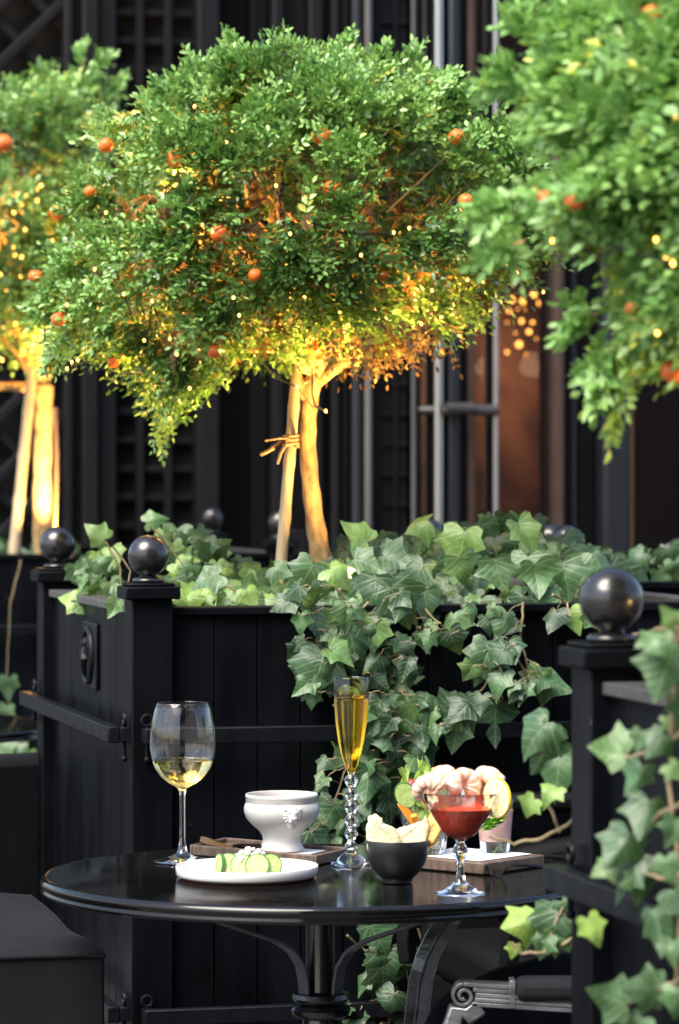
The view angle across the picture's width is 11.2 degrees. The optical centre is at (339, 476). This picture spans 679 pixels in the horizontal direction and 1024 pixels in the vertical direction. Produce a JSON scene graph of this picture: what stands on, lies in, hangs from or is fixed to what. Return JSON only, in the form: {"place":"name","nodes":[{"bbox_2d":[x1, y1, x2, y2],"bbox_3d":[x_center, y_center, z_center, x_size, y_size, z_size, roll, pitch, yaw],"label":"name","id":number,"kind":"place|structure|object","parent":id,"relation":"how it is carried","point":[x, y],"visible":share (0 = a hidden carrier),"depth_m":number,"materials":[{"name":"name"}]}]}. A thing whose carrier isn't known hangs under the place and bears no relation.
{"place":"outdoors","nodes":[
{"label":"outdoors","id":0,"kind":"place"},
{"label":"pavement","id":1,"kind":"structure","parent":0,"visible":0},
{"bbox_2d":[0,714,36,742],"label":"bistro table","id":2,"kind":"object","parent":1,"relation":"on","point":[14,728],"visible":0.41,"depth_m":7.32,"materials":[{"name":"grey metal"}]},
{"bbox_2d":[0,752,38,898],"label":"armchair","id":3,"kind":"object","parent":1,"relation":"on","point":[19,776],"visible":0.31,"depth_m":6.50,"materials":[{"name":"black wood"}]},
{"bbox_2d":[0,893,106,1023],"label":"covered seat","id":4,"kind":"object","parent":1,"relation":"on","point":[51,968],"visible":1,"depth_m":4.59,"materials":[{"name":"black fabric"}]},
{"bbox_2d":[0,507,298,751],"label":"planter","id":5,"kind":"object","parent":1,"relation":"on","point":[22,656],"visible":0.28,"depth_m":9.42,"materials":[{"name":"black paint"}]},
{"bbox_2d":[8,368,37,553],"bbox_3d":[-0.871,-0.024,9.525,0.034,0.548,0.101,0,0,43],"label":"support cane","id":6,"kind":"object","parent":5,"relation":"on","point":[14,545],"visible":0.96,"depth_m":9.51,"materials":[{"name":"brown wood"}]},
{"bbox_2d":[0,538,80,753],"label":"ivy plant","id":7,"kind":"object","parent":5,"relation":"on","point":[9,686],"visible":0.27,"depth_m":9.10,"materials":[{"name":"green plant"}]},
{"bbox_2d":[0,35,134,553],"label":"orange tree","id":8,"kind":"object","parent":5,"relation":"on","point":[30,100],"visible":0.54,"depth_m":9.45,"materials":[{"name":"green plant"}]},
{"bbox_2d":[0,168,66,361],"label":"string lights","id":9,"kind":"object","parent":8,"relation":"attached to","point":[21,256],"visible":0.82,"depth_m":9.34,"materials":[{"name":"yellow"}]},
{"bbox_2d":[40,844,566,1023],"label":"bistro table","id":10,"kind":"object","parent":1,"relation":"on","point":[325,901],"visible":0.73,"depth_m":4.47,"materials":[{"name":"grey metal"}]},
{"bbox_2d":[149,701,215,864],"bbox_3d":[-0.216,0.421,4.783,0.091,0.219,0.091,0,0,0],"label":"wine glass","id":11,"kind":"object","parent":10,"relation":"on","point":[182,742],"visible":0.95,"depth_m":4.75,"materials":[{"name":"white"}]},
{"bbox_2d":[175,858,318,884],"bbox_3d":[-0.122,0.523,4.600,0.190,0.016,0.190,0,0,0],"label":"plate","id":12,"kind":"object","parent":10,"relation":"on","point":[204,872],"visible":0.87,"depth_m":4.53,"materials":[{"name":"white ceramic"}]},
{"bbox_2d":[214,853,224,872],"bbox_3d":[-0.158,0.512,4.583,0.006,0.028,0.030,6,-2,-22],"label":"cucumber slice","id":13,"kind":"object","parent":12,"relation":"on","point":[221,857],"visible":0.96,"depth_m":4.58,"materials":[{"name":"green food"}]},
{"bbox_2d":[216,853,234,872],"bbox_3d":[-0.147,0.511,4.578,0.032,0.030,0.006,0,-12,14],"label":"cucumber slice","id":14,"kind":"object","parent":12,"relation":"on","point":[229,857],"visible":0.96,"depth_m":4.58,"materials":[{"name":"green food"}]},
{"bbox_2d":[230,853,248,872],"bbox_3d":[-0.128,0.512,4.573,0.032,0.030,0.006,0,-13,9],"label":"cucumber slice","id":15,"kind":"object","parent":12,"relation":"on","point":[236,866],"visible":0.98,"depth_m":4.57,"materials":[{"name":"food"}]},
{"bbox_2d":[235,847,265,861],"bbox_3d":[-0.119,0.508,4.587,0.043,0.036,0.039,0,0,0],"label":"cheese crumble","id":16,"kind":"object","parent":12,"relation":"on","point":[247,851],"visible":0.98,"depth_m":4.58,"materials":[{"name":"white food"}]},
{"bbox_2d":[245,853,269,872],"bbox_3d":[-0.108,0.511,4.567,0.033,0.030,0.006,0,-12,6],"label":"cucumber slice","id":17,"kind":"object","parent":12,"relation":"on","point":[257,863],"visible":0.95,"depth_m":4.57,"materials":[{"name":"green food"}]},
{"bbox_2d":[264,853,281,872],"bbox_3d":[-0.091,0.511,4.574,0.032,0.030,0.006,0,-10,-16],"label":"cucumber slice","id":18,"kind":"object","parent":12,"relation":"on","point":[275,861],"visible":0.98,"depth_m":4.57,"materials":[{"name":"green food"}]},
{"bbox_2d":[190,837,346,864],"bbox_3d":[-0.098,0.524,4.850,0.247,0.015,0.107,0,0,37],"label":"serving board","id":19,"kind":"object","parent":10,"relation":"on","point":[329,854],"visible":0.62,"depth_m":4.84,"materials":[{"name":"brown wood"}]},
{"bbox_2d":[200,836,261,848],"bbox_3d":[-0.150,0.512,4.836,0.099,0.016,0.030,0,0,14],"label":"knife","id":20,"kind":"object","parent":19,"relation":"on","point":[207,841],"visible":0.77,"depth_m":4.85,"materials":[{"name":"brown wood"}]},
{"bbox_2d":[289,849,324,853],"bbox_3d":[-0.074,0.522,4.831,0.110,0.001,0.082,0,0,37],"label":"paper napkin","id":21,"kind":"object","parent":19,"relation":"on","point":[308,851],"visible":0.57,"depth_m":4.83,"materials":[{"name":"white paper"}]},
{"bbox_2d":[244,790,319,851],"bbox_3d":[-0.080,0.481,4.831,0.106,0.079,0.106,0,0,22],"label":"soup tureen","id":22,"kind":"object","parent":21,"relation":"on","point":[281,820],"visible":1,"depth_m":4.80,"materials":[{"name":"white ceramic"}]},
{"bbox_2d":[330,676,370,866],"bbox_3d":[0.016,0.403,4.748,0.058,0.256,0.058,0,0,0],"label":"champagne flute","id":23,"kind":"object","parent":10,"relation":"on","point":[351,696],"visible":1,"depth_m":4.73,"materials":[{"name":"clear glass"}]},
{"bbox_2d":[365,839,429,883],"bbox_3d":[0.076,0.503,4.545,0.086,0.056,0.086,0,0,0],"label":"bowl","id":24,"kind":"object","parent":10,"relation":"on","point":[397,863],"visible":0.98,"depth_m":4.51,"materials":[{"name":"black ceramic"}]},
{"bbox_2d":[366,814,399,849],"bbox_3d":[0.057,0.467,4.535,0.046,0.052,0.009,0,-8,-6],"label":"cracker","id":25,"kind":"object","parent":24,"relation":"in","point":[377,830],"visible":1,"depth_m":4.53,"materials":[{"name":"beige food"}]},
{"bbox_2d":[396,815,429,842],"bbox_3d":[0.092,0.469,4.545,0.053,0.053,0.009,0,-10,8],"label":"cracker","id":26,"kind":"object","parent":24,"relation":"in","point":[417,831],"visible":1,"depth_m":4.54,"materials":[{"name":"beige food"}]},
{"bbox_2d":[422,788,498,896],"bbox_3d":[0.153,0.466,4.411,0.105,0.130,0.105,0,0,0],"label":"cocktail glass","id":27,"kind":"object","parent":10,"relation":"on","point":[460,818],"visible":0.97,"depth_m":4.38,"materials":[{"name":"clear glass"}]},
{"bbox_2d":[412,773,446,809],"bbox_3d":[0.113,0.398,4.384,0.043,0.049,0.030,0,12,-8],"label":"shrimp","id":28,"kind":"object","parent":27,"relation":"on","point":[432,782],"visible":1,"depth_m":4.37,"materials":[{"name":"white food"}]},
{"bbox_2d":[427,765,462,794],"bbox_3d":[0.133,0.386,4.402,0.049,0.041,0.026,0,-14,20],"label":"shrimp","id":29,"kind":"object","parent":27,"relation":"on","point":[451,776],"visible":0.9,"depth_m":4.39,"materials":[{"name":"white food"}]},
{"bbox_2d":[449,767,481,794],"bbox_3d":[0.158,0.392,4.413,0.047,0.045,0.025,0,0,-17],"label":"shrimp","id":30,"kind":"object","parent":27,"relation":"on","point":[472,783],"visible":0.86,"depth_m":4.41,"materials":[{"name":"food"}]},
{"bbox_2d":[475,766,504,794],"bbox_3d":[0.190,0.392,4.428,0.049,0.046,0.031,0,10,30],"label":"shrimp","id":31,"kind":"object","parent":27,"relation":"on","point":[486,774],"visible":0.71,"depth_m":4.42,"materials":[{"name":"white food"}]},
{"bbox_2d":[480,816,506,831],"bbox_3d":[0.207,0.469,4.697,0.041,0.026,0.034,0,0,20],"label":"herb leaf","id":32,"kind":"object","parent":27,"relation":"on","point":[490,823],"visible":0.74,"depth_m":4.70,"materials":[{"name":"green plant"}]},
{"bbox_2d":[483,777,511,818],"bbox_3d":[0.200,0.408,4.399,0.006,0.052,0.052,0,0,-38],"label":"lemon slice","id":33,"kind":"object","parent":27,"relation":"on","point":[502,805],"visible":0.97,"depth_m":4.39,"materials":[{"name":"yellow food"}]},
{"bbox_2d":[422,848,543,874],"bbox_3d":[0.177,0.523,4.723,0.152,0.016,0.134,0,0,40],"label":"serving board","id":34,"kind":"object","parent":10,"relation":"on","point":[450,865],"visible":0.47,"depth_m":4.67,"materials":[{"name":"brown wood"}]},
{"bbox_2d":[399,798,447,854],"bbox_3d":[0.117,0.473,4.725,0.078,0.079,0.078,0,0,0],"label":"tumbler","id":35,"kind":"object","parent":34,"relation":"on","point":[421,811],"visible":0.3,"depth_m":4.70,"materials":[{"name":"clear glass"}]},
{"bbox_2d":[394,782,413,807],"bbox_3d":[0.089,0.431,4.692,0.032,0.036,0.010,0,0,0],"label":"cucumber round","id":36,"kind":"object","parent":35,"relation":"in","point":[403,795],"visible":0.91,"depth_m":4.69,"materials":[{"name":"green food"}]},
{"bbox_2d":[397,764,410,782],"bbox_3d":[0.101,0.450,4.721,0.035,0.117,0.042,0,0,22],"label":"lettuce leaf","id":37,"kind":"object","parent":35,"relation":"in","point":[404,772],"visible":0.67,"depth_m":4.72,"materials":[{"name":"green food"}]},
{"bbox_2d":[397,803,411,824],"bbox_3d":[0.102,0.472,4.700,0.051,0.067,0.010,0,0,-14],"label":"carrot stick","id":38,"kind":"object","parent":35,"relation":"in","point":[406,812],"visible":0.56,"depth_m":4.69,"materials":[{"name":"orange food"}]},
{"bbox_2d":[410,814,418,823],"bbox_3d":[0.106,0.480,4.699,0.012,0.049,0.032,0,0,30],"label":"carrot stick","id":39,"kind":"object","parent":35,"relation":"in","point":[414,818],"visible":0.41,"depth_m":4.69,"materials":[{"name":"orange food"}]},
{"bbox_2d":[414,755,431,789],"bbox_3d":[0.119,0.444,4.736,0.032,0.127,0.035,0,0,19],"label":"lettuce leaf","id":40,"kind":"object","parent":35,"relation":"in","point":[424,767],"visible":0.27,"depth_m":4.73,"materials":[{"name":"green food"}]},
{"bbox_2d":[427,814,441,847],"bbox_3d":[0.119,0.467,4.548,0.038,0.048,0.009,0,-12,22],"label":"cracker","id":41,"kind":"object","parent":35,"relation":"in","point":[435,830],"visible":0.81,"depth_m":4.54,"materials":[{"name":"beige food"}]},
{"bbox_2d":[427,848,529,860],"bbox_3d":[0.177,0.514,4.723,0.124,0.001,0.112,0,0,40],"label":"paper napkin","id":42,"kind":"object","parent":34,"relation":"on","point":[476,855],"visible":0.64,"depth_m":4.70,"materials":[{"name":"white paper"}]},
{"bbox_2d":[479,799,513,852],"bbox_3d":[0.213,0.477,4.745,0.052,0.072,0.052,0,0,0],"label":"tumbler","id":43,"kind":"object","parent":42,"relation":"on","point":[501,830],"visible":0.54,"depth_m":4.73,"materials":[{"name":"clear glass"}]},
{"bbox_2d":[485,864,542,877],"bbox_3d":[0.248,0.524,4.620,0.110,0.017,0.037,0,0,0],"label":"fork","id":44,"kind":"object","parent":10,"relation":"on","point":[496,873],"visible":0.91,"depth_m":4.61,"materials":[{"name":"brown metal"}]},
{"bbox_2d":[0,0,678,567],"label":"shopfront","id":45,"kind":"object","parent":1,"relation":"on","point":[496,428],"visible":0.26,"depth_m":12.05,"materials":[{"name":"black wood"}]},
{"bbox_2d":[409,0,563,560],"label":"door","id":46,"kind":"structure","parent":45,"relation":"in","point":[450,410],"depth_m":12.15,"materials":[{"name":"brown glass"}]},
{"bbox_2d":[505,0,538,354],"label":"chandelier","id":47,"kind":"object","parent":45,"relation":"hanging from","point":[528,331],"visible":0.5,"depth_m":14.05,"materials":[{"name":"gold"}]},
{"bbox_2d":[633,357,678,567],"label":"window","id":48,"kind":"structure","parent":45,"relation":"in","point":[655,423],"depth_m":12.48,"materials":[{"name":"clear glass"}]},
{"bbox_2d":[19,525,678,1023],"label":"planter","id":49,"kind":"object","parent":1,"relation":"on","point":[103,685],"visible":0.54,"depth_m":5.64,"materials":[{"name":"black paint"}]},
{"bbox_2d":[58,509,292,618],"bbox_3d":[-0.267,0.164,6.303,0.469,0.196,1.223,0,0,0],"label":"ivy plant","id":50,"kind":"object","parent":49,"relation":"on","point":[221,579],"visible":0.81,"depth_m":6.15,"materials":[{"name":"green plant"}]},
{"bbox_2d":[275,363,301,583],"bbox_3d":[-0.090,0.000,6.110,0.023,0.433,0.089,0,0,31],"label":"support cane","id":51,"kind":"object","parent":49,"relation":"on","point":[284,516],"visible":0.81,"depth_m":6.10,"materials":[{"name":"brown wood"}]},
{"bbox_2d":[260,434,299,463],"bbox_3d":[-0.103,-0.048,6.088,0.072,0.054,0.031,0,0,-34],"label":"twine tie","id":52,"kind":"object","parent":51,"relation":"attached to","point":[285,440],"visible":1,"depth_m":6.08,"materials":[{"name":"fabric"}]},
{"bbox_2d":[16,19,584,562],"bbox_3d":[-0.066,-0.306,6.149,1.016,1.016,0.954,0,0,0],"label":"orange tree","id":53,"kind":"object","parent":49,"relation":"on","point":[364,121],"visible":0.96,"depth_m":5.93,"materials":[{"name":"green plant"}]},
{"bbox_2d":[41,95,544,419],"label":"string lights","id":54,"kind":"object","parent":53,"relation":"attached to","point":[233,297],"visible":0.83,"depth_m":5.88,"materials":[{"name":"yellow"}]},
{"bbox_2d":[270,509,640,1023],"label":"ivy plant","id":55,"kind":"object","parent":49,"relation":"on","point":[423,567],"visible":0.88,"depth_m":5.64,"materials":[{"name":"green plant"}]},
{"bbox_2d":[396,791,571,1007],"bbox_3d":[0.471,0.850,5.434,0.664,0.850,0.546,0,0,-14],"label":"armchair","id":56,"kind":"object","parent":1,"relation":"on","point":[473,949],"visible":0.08,"depth_m":5.45,"materials":[{"name":"black metal"}]},
{"bbox_2d":[404,917,571,1023],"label":"armchair","id":57,"kind":"object","parent":1,"relation":"on","point":[534,991],"visible":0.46,"depth_m":4.76,"materials":[{"name":"black metal"}]},
{"bbox_2d":[427,518,678,594],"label":"planter","id":58,"kind":"object","parent":1,"relation":"on","point":[668,587],"visible":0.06,"depth_m":6.93,"materials":[{"name":"black paint"}]},
{"bbox_2d":[512,538,678,580],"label":"ivy plant","id":59,"kind":"object","parent":58,"relation":"on","point":[664,559],"visible":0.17,"depth_m":7.52,"materials":[{"name":"green plant"}]},
{"bbox_2d":[543,567,678,1023],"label":"planter","id":60,"kind":"object","parent":1,"relation":"on","point":[609,687],"visible":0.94,"depth_m":3.56,"materials":[{"name":"black paint"}]},
{"bbox_2d":[454,0,678,463],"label":"orange tree","id":61,"kind":"object","parent":60,"relation":"on","point":[599,109],"visible":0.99,"depth_m":3.21,"materials":[{"name":"green plant"}]},
{"bbox_2d":[534,116,676,335],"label":"string lights","id":62,"kind":"object","parent":61,"relation":"attached to","point":[664,260],"visible":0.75,"depth_m":3.18,"materials":[{"name":"yellow"}]},
{"bbox_2d":[488,605,678,1023],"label":"ivy plant","id":63,"kind":"object","parent":60,"relation":"on","point":[544,927],"visible":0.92,"depth_m":3.23,"materials":[{"name":"green plant"}]}
]}

